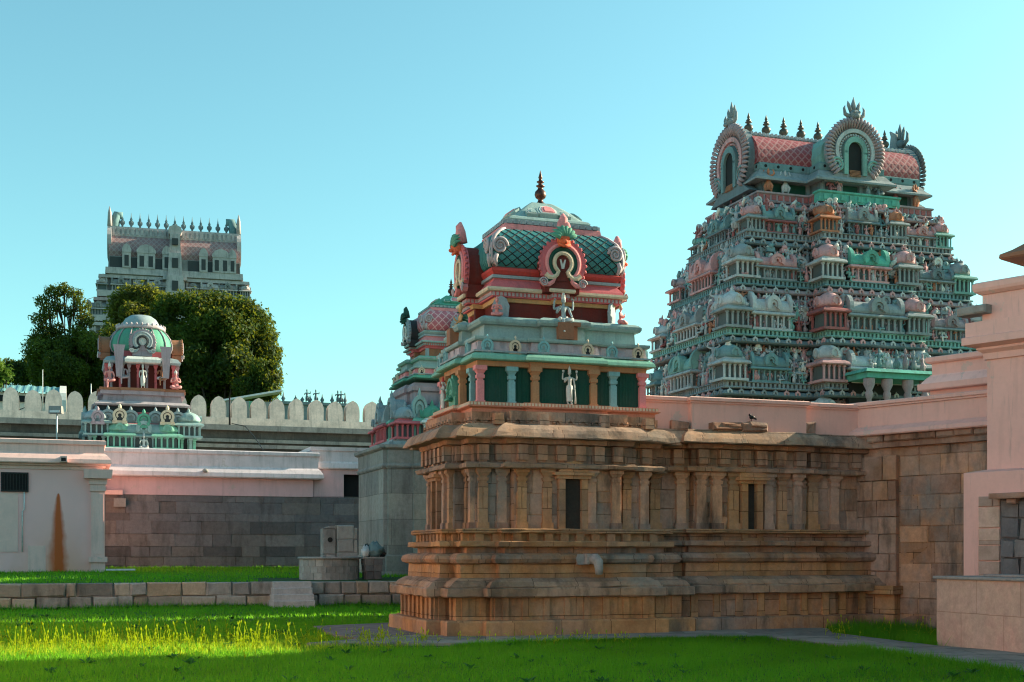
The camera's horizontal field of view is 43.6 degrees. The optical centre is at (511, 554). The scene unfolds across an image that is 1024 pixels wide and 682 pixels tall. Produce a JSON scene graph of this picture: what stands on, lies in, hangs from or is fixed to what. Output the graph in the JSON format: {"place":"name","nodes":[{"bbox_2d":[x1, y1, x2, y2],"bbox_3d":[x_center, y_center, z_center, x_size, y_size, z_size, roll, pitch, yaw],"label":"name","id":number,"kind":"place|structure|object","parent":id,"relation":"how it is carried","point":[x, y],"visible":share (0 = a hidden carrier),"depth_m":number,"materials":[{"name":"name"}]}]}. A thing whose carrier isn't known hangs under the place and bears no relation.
{"place":"outdoors","nodes":[
{"label":"outdoors","id":0,"kind":"place"},
{"bbox_2d":[0,385,65,411],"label":"shed","id":1,"kind":"structure","parent":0,"point":[61,390],"depth_m":83.58,"materials":[{"name":"teal metal"}]},
{"bbox_2d":[83,206,251,408],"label":"gopuram tower","id":2,"kind":"structure","parent":0,"point":[174,257],"depth_m":139.41,"materials":[{"name":"stone"}]},
{"bbox_2d":[0,567,402,583],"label":"terrace","id":3,"kind":"structure","parent":0,"point":[265,579],"depth_m":42.99,"materials":[{"name":"soil"}]},
{"bbox_2d":[0,438,112,572],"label":"pink building","id":4,"kind":"structure","parent":3,"relation":"on","point":[52,504],"depth_m":51.31,"materials":[{"name":"paint"}]},
{"bbox_2d":[1,472,28,491],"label":"window","id":5,"kind":"structure","parent":4,"relation":"in","point":[10,481],"depth_m":50.84,"materials":[{"name":"black metal"}]},
{"bbox_2d":[0,565,407,583],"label":"terrace grass","id":6,"kind":"structure","parent":3,"relation":"on","point":[173,572],"depth_m":46.40,"materials":[{"name":"green plant"}]},
{"bbox_2d":[106,569,134,570],"bbox_3d":[-15.443,0.609,50.521,1.104,0.073,0.247,0,0,-19],"label":"board","id":7,"kind":"object","parent":6,"relation":"on","point":[120,569],"visible":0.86,"depth_m":50.41,"materials":[{"name":"white paint"}]},
{"bbox_2d":[104,447,367,567],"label":"long wall","id":8,"kind":"structure","parent":3,"relation":"on","point":[197,508],"depth_m":62.19,"materials":[{"name":"grey stone"}]},
{"bbox_2d":[114,498,125,506],"bbox_3d":[-18.546,-2.450,60.515,0.550,0.400,0.370,0,0,-19],"label":"meter box","id":9,"kind":"object","parent":8,"relation":"attached to","point":[119,502],"visible":1,"depth_m":60.35,"materials":[{"name":"white metal"}]},
{"bbox_2d":[78,315,203,449],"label":"temple shrine","id":10,"kind":"object","parent":8,"relation":"on","point":[127,412],"visible":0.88,"depth_m":65.15,"materials":[{"name":"teal paint"}]},
{"bbox_2d":[104,361,114,387],"bbox_3d":[-20.281,-9.069,64.497,0.567,1.392,0.501,0,0,-19],"label":"statue","id":11,"kind":"object","parent":10,"relation":"on","point":[109,378],"visible":1,"depth_m":64.55,"materials":[{"name":"pink paint"}]},
{"bbox_2d":[118,363,128,383],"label":"statue","id":12,"kind":"object","parent":10,"relation":"on","point":[123,376],"visible":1,"depth_m":65.01,"materials":[{"name":"purple paint"}]},
{"bbox_2d":[139,364,146,387],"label":"statue","id":13,"kind":"object","parent":10,"relation":"on","point":[142,378],"visible":1,"depth_m":65.05,"materials":[{"name":"paint"}]},
{"bbox_2d":[139,432,148,447],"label":"statue","id":14,"kind":"object","parent":10,"relation":"on","point":[143,440],"visible":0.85,"depth_m":64.15,"materials":[{"name":"paint"}]},
{"bbox_2d":[157,365,166,384],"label":"statue","id":15,"kind":"object","parent":10,"relation":"on","point":[160,378],"visible":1,"depth_m":65.59,"materials":[{"name":"brown paint"}]},
{"bbox_2d":[170,370,181,389],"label":"statue","id":16,"kind":"object","parent":10,"relation":"on","point":[175,386],"visible":1,"depth_m":65.59,"materials":[{"name":"pink paint"}]},
{"bbox_2d":[297,557,360,579],"bbox_3d":[-6.168,0.500,43.200,2.112,0.840,2.112,0,0,-19],"label":"stone trough","id":17,"kind":"object","parent":3,"relation":"on","point":[328,568],"visible":0.85,"depth_m":42.33,"materials":[{"name":"stone"}]},
{"bbox_2d":[320,525,357,556],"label":"stone block","id":18,"kind":"structure","parent":17,"relation":"on","point":[336,538],"depth_m":43.05,"materials":[{"name":"stone"}]},
{"bbox_2d":[361,557,384,579],"bbox_3d":[-4.735,0.469,43.289,0.723,0.765,0.703,0,0,-19],"label":"stone block pedestal","id":19,"kind":"object","parent":3,"relation":"on","point":[371,568],"visible":0.98,"depth_m":43.01,"materials":[{"name":"grey stone"}]},
{"bbox_2d":[361,545,369,556],"bbox_3d":[-4.944,-0.126,43.155,0.335,0.428,0.313,0,0,39],"label":"plastic bag","id":20,"kind":"object","parent":19,"relation":"on","point":[365,551],"visible":1,"depth_m":43.06,"materials":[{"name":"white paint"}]},
{"bbox_2d":[368,540,383,556],"bbox_3d":[-4.646,-0.193,43.325,0.582,0.563,0.548,0,0,-19],"label":"plastic bag","id":21,"kind":"object","parent":19,"relation":"on","point":[376,548],"visible":1,"depth_m":43.18,"materials":[{"name":"white plastic"}]},
{"bbox_2d":[354,444,426,575],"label":"pillar","id":22,"kind":"structure","parent":3,"relation":"on","point":[392,499],"depth_m":48.47,"materials":[{"name":"grey stone"}]},
{"bbox_2d":[368,280,467,447],"bbox_3d":[-2.432,-7.630,51.433,6.110,6.940,5.038,0,0,-19],"label":"temple shrine","id":23,"kind":"object","parent":22,"relation":"on","point":[407,410],"visible":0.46,"depth_m":49.83,"materials":[{"name":"green paint"}]},
{"bbox_2d":[0,634,433,656],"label":"seeding grass","id":24,"kind":"structure","parent":0,"point":[185,645],"depth_m":21.54,"materials":[{"name":"plant"}]},
{"bbox_2d":[281,389,346,420],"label":"temple roof","id":25,"kind":"structure","parent":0,"point":[309,400],"depth_m":115.16,"materials":[{"name":"stone"}]},
{"bbox_2d":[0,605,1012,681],"bbox_3d":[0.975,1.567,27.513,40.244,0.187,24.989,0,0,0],"label":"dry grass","id":26,"kind":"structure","parent":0,"point":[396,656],"depth_m":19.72,"materials":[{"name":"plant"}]},
{"bbox_2d":[0,599,1023,681],"bbox_3d":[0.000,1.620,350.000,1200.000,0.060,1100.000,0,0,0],"label":"ground","id":27,"kind":"structure","parent":0,"point":[676,675],"depth_m":18.81,"materials":[{"name":"green plant"}]},
{"bbox_2d":[0,358,14,391],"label":"tree","id":28,"kind":"object","parent":27,"relation":"on","point":[5,375],"visible":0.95,"depth_m":83.87,"materials":[{"name":"green plant"}]},
{"bbox_2d":[2,355,30,392],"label":"tree","id":29,"kind":"object","parent":27,"relation":"on","point":[21,377],"visible":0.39,"depth_m":109.57,"materials":[{"name":"green plant"}]},
{"bbox_2d":[19,282,111,411],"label":"tree","id":30,"kind":"object","parent":27,"relation":"on","point":[55,355],"visible":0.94,"depth_m":95.37,"materials":[{"name":"green plant"}]},
{"bbox_2d":[81,321,117,410],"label":"tree","id":31,"kind":"object","parent":27,"relation":"on","point":[108,332],"visible":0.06,"depth_m":98.82,"materials":[{"name":"green plant"}]},
{"bbox_2d":[99,280,166,334],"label":"tree","id":32,"kind":"object","parent":27,"relation":"on","point":[134,300],"visible":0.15,"depth_m":103.13,"materials":[{"name":"green plant"}]},
{"bbox_2d":[0,387,376,447],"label":"battlement wall","id":33,"kind":"structure","parent":27,"relation":"on","point":[32,420],"depth_m":76.70,"materials":[{"name":"grey stone"}]},
{"bbox_2d":[42,370,42,408],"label":"pole","id":34,"kind":"object","parent":33,"relation":"on","point":[42,389],"visible":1,"depth_m":82.97,"materials":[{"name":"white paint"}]},
{"bbox_2d":[228,397,230,424],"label":"pole","id":35,"kind":"object","parent":33,"relation":"on","point":[229,410],"visible":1,"depth_m":75.35,"materials":[{"name":"black metal"}]},
{"bbox_2d":[232,423,263,450],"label":"power cable","id":36,"kind":"object","parent":33,"relation":"attached to","point":[251,433],"visible":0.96,"depth_m":71.35,"materials":[{"name":"black metal"}]},
{"bbox_2d":[224,389,281,418],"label":"canopy","id":37,"kind":"object","parent":33,"relation":"attached to","point":[263,394],"visible":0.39,"depth_m":84.08,"materials":[{"name":"metal"}]},
{"bbox_2d":[28,438,356,451],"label":"parapet","id":38,"kind":"structure","parent":27,"relation":"on","point":[241,447],"depth_m":71.84,"materials":[{"name":"white paint"}]},
{"bbox_2d":[48,406,63,438],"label":"lamp post","id":39,"kind":"object","parent":38,"relation":"on","point":[56,410],"visible":0.83,"depth_m":67.83,"materials":[{"name":"white metal"}]},
{"bbox_2d":[0,581,399,609],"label":"retaining wall","id":40,"kind":"structure","parent":27,"relation":"on","point":[40,595],"depth_m":38.59,"materials":[{"name":"stone"}]},
{"bbox_2d":[147,286,287,416],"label":"tree","id":41,"kind":"object","parent":27,"relation":"on","point":[221,335],"visible":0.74,"depth_m":96.12,"materials":[{"name":"green plant"}]},
{"bbox_2d":[230,355,283,401],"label":"tree","id":42,"kind":"object","parent":27,"relation":"on","point":[262,377],"visible":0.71,"depth_m":93.48,"materials":[{"name":"green plant"}]},
{"bbox_2d":[269,581,314,607],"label":"garden steps","id":43,"kind":"structure","parent":27,"relation":"on","point":[297,594],"depth_m":39.12,"materials":[{"name":"stone"}]},
{"bbox_2d":[314,623,417,639],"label":"gravel","id":44,"kind":"structure","parent":27,"relation":"on","point":[341,630],"depth_m":26.05,"materials":[{"name":"grey gravel"}]},
{"bbox_2d":[0,615,932,658],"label":"wild grass","id":45,"kind":"structure","parent":27,"relation":"on","point":[103,642],"depth_m":22.10,"materials":[{"name":"plant"}]},
{"bbox_2d":[0,602,1023,681],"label":"weeds","id":46,"kind":"object","parent":27,"relation":"on","point":[191,660],"visible":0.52,"depth_m":19.66,"materials":[{"name":"green plant"}]},
{"bbox_2d":[389,170,695,635],"bbox_3d":[0.636,-3.096,26.874,5.826,9.992,4.668,0,0,-19],"label":"temple shrine","id":47,"kind":"object","parent":27,"relation":"on","point":[537,504],"visible":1,"depth_m":25.49,"materials":[{"name":"orange stone"}]},
{"bbox_2d":[439,377,444,409],"bbox_3d":[-1.456,-3.367,26.760,0.126,0.734,0.246,0,0,1],"label":"statue","id":48,"kind":"object","parent":47,"relation":"on","point":[442,397],"visible":0.88,"depth_m":26.73,"materials":[{"name":"paint"}]},
{"bbox_2d":[444,382,452,401],"bbox_3d":[-1.300,-3.359,26.330,0.186,0.446,0.234,0,0,-19],"label":"statue","id":49,"kind":"object","parent":47,"relation":"on","point":[449,399],"visible":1,"depth_m":26.30,"materials":[{"name":"green paint"}]},
{"bbox_2d":[452,302,462,326],"bbox_3d":[-1.129,-4.837,26.389,0.267,0.742,0.302,0,0,-19],"label":"statue","id":50,"kind":"object","parent":47,"relation":"on","point":[460,318],"visible":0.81,"depth_m":26.38,"materials":[{"name":"orange paint"}]},
{"bbox_2d":[491,297,502,315],"bbox_3d":[-0.298,-4.935,25.419,0.250,0.428,0.198,0,0,-2],"label":"statue","id":51,"kind":"object","parent":47,"relation":"on","point":[497,312],"visible":1,"depth_m":25.43,"materials":[{"name":"pink paint"}]},
{"bbox_2d":[553,293,573,331],"bbox_3d":[1.062,-4.874,25.694,0.448,0.882,0.317,0,0,-19],"label":"statue","id":52,"kind":"object","parent":47,"relation":"on","point":[563,309],"visible":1,"depth_m":25.73,"materials":[{"name":"blue paint"}]},
{"bbox_2d":[562,365,577,404],"bbox_3d":[1.151,-3.387,25.602,0.328,0.784,0.157,0,0,-36],"label":"statue","id":53,"kind":"object","parent":47,"relation":"on","point":[569,392],"visible":1,"depth_m":25.58,"materials":[{"name":"paint"}]},
{"bbox_2d":[617,304,627,324],"bbox_3d":[2.282,-4.941,26.340,0.204,0.441,0.257,0,0,19],"label":"statue","id":54,"kind":"object","parent":47,"relation":"on","point":[621,317],"visible":1,"depth_m":26.30,"materials":[{"name":"pink paint"}]},
{"bbox_2d":[646,395,885,629],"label":"temple hall","id":55,"kind":"structure","parent":27,"relation":"on","point":[766,534],"depth_m":27.20,"materials":[{"name":"brown stone"}]},
{"bbox_2d":[670,420,688,429],"bbox_3d":[3.519,-2.705,26.899,0.410,0.228,0.244,0,0,-16],"label":"carved stone","id":56,"kind":"object","parent":55,"relation":"on","point":[679,425],"visible":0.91,"depth_m":26.80,"materials":[{"name":"stone"}]},
{"bbox_2d":[709,422,741,430],"bbox_3d":[4.511,-2.699,27.102,0.731,0.197,0.344,0,0,-21],"label":"carved stone","id":57,"kind":"object","parent":55,"relation":"on","point":[732,426],"visible":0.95,"depth_m":26.96,"materials":[{"name":"stone"}]},
{"bbox_2d":[741,421,767,431],"bbox_3d":[5.128,-2.706,27.315,0.651,0.254,0.324,0,0,-20],"label":"carved stone","id":58,"kind":"object","parent":55,"relation":"on","point":[750,426],"visible":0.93,"depth_m":27.19,"materials":[{"name":"stone"}]},
{"bbox_2d":[806,421,815,432],"bbox_3d":[6.478,-2.747,27.919,0.251,0.294,0.259,0,0,-14],"label":"carved stone","id":59,"kind":"object","parent":55,"relation":"on","point":[810,427],"visible":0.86,"depth_m":27.82,"materials":[{"name":"stone"}]},
{"bbox_2d":[645,97,981,403],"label":"gopuram tower","id":60,"kind":"structure","parent":27,"relation":"on","point":[819,270],"depth_m":54.52,"materials":[{"name":"multicoloured stone"}]},
{"bbox_2d":[772,183,804,194],"bbox_3d":[11.946,-15.750,55.495,1.750,0.540,0.050,0,0,-19],"label":"green door","id":61,"kind":"structure","parent":60,"relation":"in","point":[800,190],"depth_m":55.56,"materials":[{"name":"paint"}]},
{"bbox_2d":[843,186,856,192],"bbox_3d":[14.672,-15.750,55.641,0.760,0.540,0.050,0,0,-19],"label":"green door","id":62,"kind":"structure","parent":60,"relation":"in","point":[845,188],"depth_m":55.62,"materials":[{"name":"paint"}]},
{"bbox_2d":[881,195,906,205],"bbox_3d":[16.910,-15.750,57.205,1.750,0.540,0.050,0,0,-19],"label":"green door","id":63,"kind":"structure","parent":60,"relation":"in","point":[903,201],"depth_m":57.40,"materials":[{"name":"paint"}]},
{"bbox_2d":[849,389,986,627],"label":"wing wall","id":64,"kind":"structure","parent":27,"relation":"on","point":[924,458],"depth_m":27.42,"materials":[{"name":"brown stone"}]},
{"bbox_2d":[917,351,986,394],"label":"roof block","id":65,"kind":"structure","parent":64,"relation":"on","point":[960,372],"depth_m":27.16,"materials":[{"name":"pink paint"}]},
{"bbox_2d":[933,576,1023,652],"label":"pink plinth","id":66,"kind":"structure","parent":27,"relation":"on","point":[979,612],"depth_m":21.13,"materials":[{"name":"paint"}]},
{"bbox_2d":[957,275,1023,575],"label":"building","id":67,"kind":"structure","parent":66,"relation":"on","point":[994,518],"depth_m":23.26,"materials":[{"name":"paint"}]},
{"bbox_2d":[999,244,1023,266],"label":"pavilion","id":68,"kind":"structure","parent":67,"relation":"on","point":[1015,256],"depth_m":24.54,"materials":[{"name":"brown paint"}]},
{"bbox_2d":[984,574,1023,577],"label":"stone slab","id":69,"kind":"structure","parent":66,"relation":"on","point":[1001,575],"depth_m":21.33,"materials":[{"name":"stone"}]},
{"bbox_2d":[0,0,1023,421],"label":"sky","id":70,"kind":"structure","parent":0,"point":[349,142],"materials":[{"name":"blue"}]},
{"bbox_2d":[306,628,1023,672],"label":"path","id":71,"kind":"structure","parent":0,"point":[815,635],"depth_m":23.10,"materials":[{"name":"grey stone"}]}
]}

